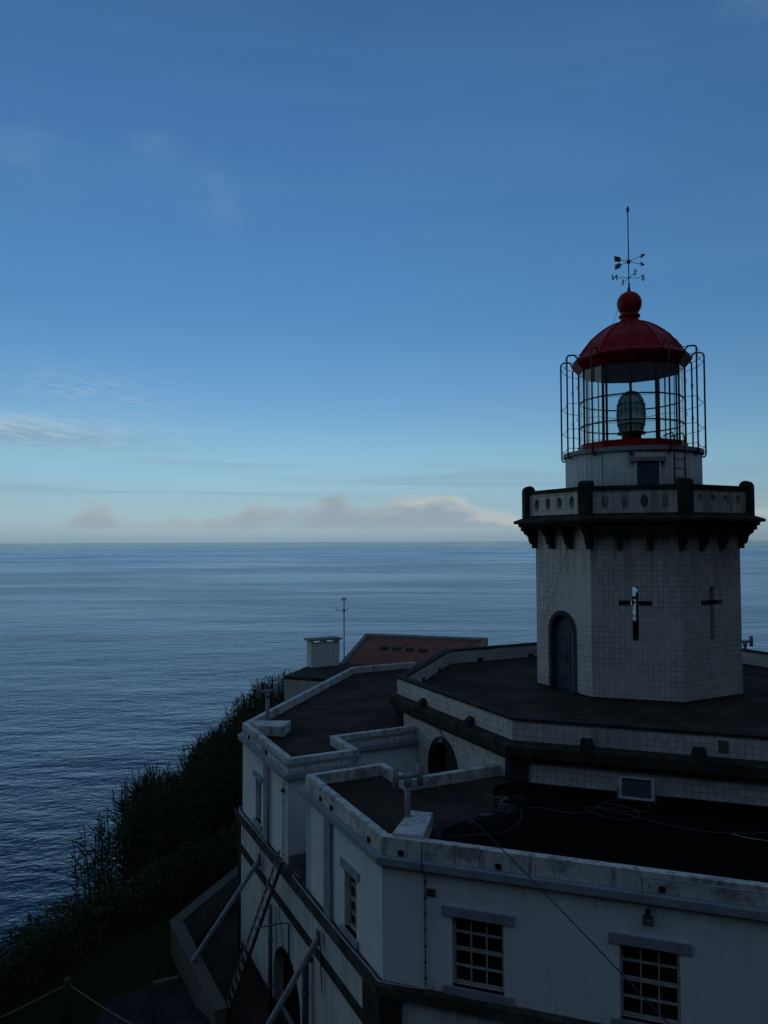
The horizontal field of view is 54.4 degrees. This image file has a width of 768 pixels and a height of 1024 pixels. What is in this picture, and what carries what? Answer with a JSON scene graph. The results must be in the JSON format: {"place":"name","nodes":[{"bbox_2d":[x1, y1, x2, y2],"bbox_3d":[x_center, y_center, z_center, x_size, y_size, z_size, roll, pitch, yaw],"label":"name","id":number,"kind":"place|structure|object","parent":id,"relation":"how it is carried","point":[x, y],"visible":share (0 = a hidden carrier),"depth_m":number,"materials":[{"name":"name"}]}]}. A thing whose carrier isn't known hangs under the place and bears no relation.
{"place":"outdoors","nodes":[
{"label":"outdoors","id":0,"kind":"place"},
{"bbox_2d":[0,804,236,1023],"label":"ground","id":1,"kind":"structure","parent":0,"point":[103,971],"depth_m":19.88,"materials":[{"name":"green plant"}]},
{"bbox_2d":[0,977,131,1023],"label":"rope fence","id":2,"kind":"object","parent":1,"relation":"on","point":[67,985],"visible":1,"depth_m":17.76,"materials":[{"name":"brown wood"}]},
{"bbox_2d":[0,806,239,1008],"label":"hedge","id":3,"kind":"object","parent":1,"relation":"on","point":[32,959],"visible":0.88,"depth_m":21.86,"materials":[{"name":"green plant"}]},
{"bbox_2d":[6,784,242,956],"bbox_3d":[-11.398,15.815,27.178,11.440,9.221,36.802,-1,-2,15],"label":"slope scrub","id":4,"kind":"object","parent":1,"relation":"on","point":[199,839],"visible":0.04,"depth_m":31.06,"materials":[{"name":"green plant"}]},
{"bbox_2d":[62,669,292,906],"bbox_3d":[-8.067,12.939,34.142,9.652,11.116,24.640,0,-2,0],"label":"cane thicket","id":5,"kind":"object","parent":1,"relation":"on","point":[160,819],"visible":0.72,"depth_m":27.25,"materials":[{"name":"green plant"}]},
{"bbox_2d":[169,866,236,1023],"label":"garden wall","id":6,"kind":"structure","parent":1,"relation":"on","point":[194,919],"depth_m":20.12,"materials":[{"name":"stone"}]},
{"bbox_2d":[284,636,364,700],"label":"back house","id":7,"kind":"structure","parent":1,"relation":"on","point":[323,659],"depth_m":31.84,"materials":[{"name":"paint"}]},
{"bbox_2d":[234,662,767,1023],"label":"keepers house","id":8,"kind":"structure","parent":1,"relation":"on","point":[671,922],"depth_m":13.03,"materials":[{"name":"white paint"}]},
{"bbox_2d":[190,854,260,961],"bbox_3d":[-4.024,10.106,19.017,1.760,2.575,0.168,0,-2,-10],"label":"wall strut","id":9,"kind":"object","parent":8,"relation":"attached to","point":[257,863],"depth_m":18.99,"materials":[{"name":"metal"}]},
{"bbox_2d":[253,769,262,830],"bbox_3d":[-3.288,7.636,19.832,0.200,1.395,0.790,1,-2,-26],"label":"window","id":10,"kind":"structure","parent":8,"relation":"in","point":[255,773],"depth_m":19.93,"materials":[{"name":"grey stone"}]},
{"bbox_2d":[251,683,290,736],"bbox_3d":[-3.207,5.541,20.995,1.194,1.290,0.829,-1,-2,16],"label":"vent pipe","id":11,"kind":"object","parent":8,"relation":"on","point":[267,727],"visible":0.95,"depth_m":20.83,"materials":[{"name":"concrete"}]},
{"bbox_2d":[283,951,299,1023],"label":"arched doorway","id":12,"kind":"structure","parent":8,"relation":"in","point":[292,1005],"depth_m":17.94,"materials":[{"name":"black"}]},
{"bbox_2d":[266,929,320,1023],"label":"wall strut","id":13,"kind":"object","parent":8,"relation":"attached to","point":[294,979],"depth_m":15.26,"materials":[{"name":"metal"}]},
{"bbox_2d":[340,856,358,949],"bbox_3d":[-0.581,7.473,14.329,0.240,1.405,0.860,1,-2,-26],"label":"window","id":14,"kind":"structure","parent":8,"relation":"in","point":[353,874],"depth_m":14.41,"materials":[{"name":"grey glass"}]},
{"bbox_2d":[392,763,432,839],"bbox_3d":[0.465,5.307,13.594,0.698,1.210,1.167,-1,-2,12],"label":"vent pipe","id":15,"kind":"object","parent":8,"relation":"on","point":[415,825],"visible":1,"depth_m":13.75,"materials":[{"name":"concrete"}]},
{"bbox_2d":[422,771,668,1023],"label":"taut cable","id":16,"kind":"object","parent":15,"relation":"attached to","point":[666,1021],"visible":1,"depth_m":10.38,"materials":[{"name":"black metal"}]},
{"bbox_2d":[441,905,513,1006],"bbox_3d":[1.590,7.397,12.552,1.220,1.445,0.240,-1,-2,19],"label":"window","id":17,"kind":"structure","parent":8,"relation":"in","point":[478,936],"depth_m":12.58,"materials":[{"name":"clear glass"}]},
{"bbox_2d":[433,797,618,837],"bbox_3d":[2.986,5.907,14.543,4.404,0.098,1.191,0,-2,-12],"label":"cable on roof","id":18,"kind":"object","parent":8,"relation":"on","point":[516,824],"visible":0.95,"depth_m":14.21,"materials":[{"name":"black rubber"}]},
{"bbox_2d":[617,775,655,803],"bbox_3d":[5.244,5.772,15.513,0.770,0.426,0.450,-1,-2,19],"label":"glass panel","id":19,"kind":"object","parent":8,"relation":"on","point":[636,789],"visible":1,"depth_m":15.49,"materials":[{"name":"glass"}]},
{"bbox_2d":[608,931,691,1023],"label":"window","id":20,"kind":"structure","parent":8,"relation":"in","point":[652,965],"depth_m":11.72,"materials":[{"name":"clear glass"}]},
{"bbox_2d":[584,801,767,833],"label":"cable on roof","id":21,"kind":"object","parent":8,"relation":"on","point":[596,806],"visible":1,"depth_m":14.49,"materials":[{"name":"grey rubber"}]},
{"bbox_2d":[732,833,767,840],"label":"cable on roof","id":22,"kind":"object","parent":8,"relation":"on","point":[749,838],"visible":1,"depth_m":13.46,"materials":[{"name":"plastic"}]},
{"bbox_2d":[389,642,767,806],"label":"octagonal building","id":23,"kind":"structure","parent":1,"relation":"on","point":[463,708],"depth_m":17.89,"materials":[{"name":"white tile"}]},
{"bbox_2d":[514,206,765,703],"bbox_3d":[7.875,-2.262,23.762,7.120,15.280,7.120,-1,-2,17],"label":"lighthouse","id":24,"kind":"object","parent":23,"relation":"on","point":[661,527],"visible":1,"depth_m":21.27,"materials":[{"name":"white tile"}]},
{"bbox_2d":[555,615,572,690],"bbox_3d":[5.434,4.181,22.252,0.130,2.270,0.980,1,-2,-27],"label":"door","id":25,"kind":"structure","parent":24,"relation":"in","point":[564,657],"depth_m":22.33,"materials":[{"name":"blue wood"}]},
{"bbox_2d":[632,596,638,639],"bbox_3d":[7.085,2.858,21.046,0.180,1.510,0.020,-1,-2,17],"label":"cross window","id":26,"kind":"structure","parent":24,"relation":"in","point":[633,597],"depth_m":21.04,"materials":[{"name":"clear glass"}]},
{"bbox_2d":[629,456,666,506],"bbox_3d":[7.666,-0.738,21.685,1.020,1.720,0.220,0,-2,6],"label":"drum door","id":27,"kind":"structure","parent":24,"relation":"in","point":[647,471],"depth_m":21.65,"materials":[{"name":"blue wood"}]},
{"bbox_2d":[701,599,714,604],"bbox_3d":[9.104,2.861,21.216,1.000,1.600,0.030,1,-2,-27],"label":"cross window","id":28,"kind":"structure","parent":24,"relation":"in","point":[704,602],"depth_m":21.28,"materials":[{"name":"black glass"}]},
{"bbox_2d":[742,636,752,648],"bbox_3d":[13.120,4.863,27.134,0.603,0.710,0.148,0,-2,-3],"label":"vent pipe","id":29,"kind":"object","parent":23,"relation":"on","point":[749,641],"visible":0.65,"depth_m":27.11,"materials":[{"name":"plastic"}]},
{"bbox_2d":[95,979,196,1023],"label":"path","id":30,"kind":"structure","parent":0,"point":[134,1007],"depth_m":18.41,"materials":[{"name":"grey concrete"}]},
{"bbox_2d":[147,966,161,1023],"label":"sapling","id":31,"kind":"object","parent":30,"relation":"on","point":[152,986],"visible":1,"depth_m":17.78,"materials":[{"name":"plant"}]},
{"bbox_2d":[153,975,178,988],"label":"stone kerb","id":32,"kind":"structure","parent":30,"relation":"on","point":[167,981],"depth_m":19.28,"materials":[{"name":"grey stone"}]},
{"bbox_2d":[174,1009,209,1023],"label":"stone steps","id":33,"kind":"structure","parent":30,"relation":"on","point":[197,1016],"depth_m":17.48,"materials":[{"name":"grey stone"}]},
{"bbox_2d":[193,905,279,1023],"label":"yard","id":34,"kind":"structure","parent":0,"point":[221,953],"depth_m":19.84,"materials":[{"name":"grey concrete"}]},
{"bbox_2d":[225,850,283,1019],"bbox_3d":[-3.128,10.096,17.720,1.997,4.248,0.333,-1,-2,29],"label":"leaning ladder","id":35,"kind":"object","parent":34,"relation":"on","point":[250,949],"visible":0.96,"depth_m":17.68,"materials":[{"name":"metal"}]},
{"bbox_2d":[0,540,767,959],"bbox_3d":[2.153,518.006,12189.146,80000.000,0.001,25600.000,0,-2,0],"label":"sea","id":36,"kind":"structure","parent":0,"point":[118,660],"depth_m":491.18,"materials":[{"name":"liquid"}]},
{"bbox_2d":[0,0,767,542],"label":"sky","id":37,"kind":"structure","parent":0,"point":[271,270],"materials":[{"name":"blue"}]},
{"bbox_2d":[340,633,487,665],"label":"tiled house","id":38,"kind":"structure","parent":0,"point":[369,649],"depth_m":33.93,"materials":[{"name":"tile"}]},
{"bbox_2d":[339,597,347,659],"bbox_3d":[-1.863,5.479,33.233,0.550,3.360,0.104,0,-2,-6],"label":"roof antenna","id":39,"kind":"object","parent":38,"relation":"attached to","point":[344,600],"visible":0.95,"depth_m":33.27,"materials":[{"name":"grey metal"}]}
]}

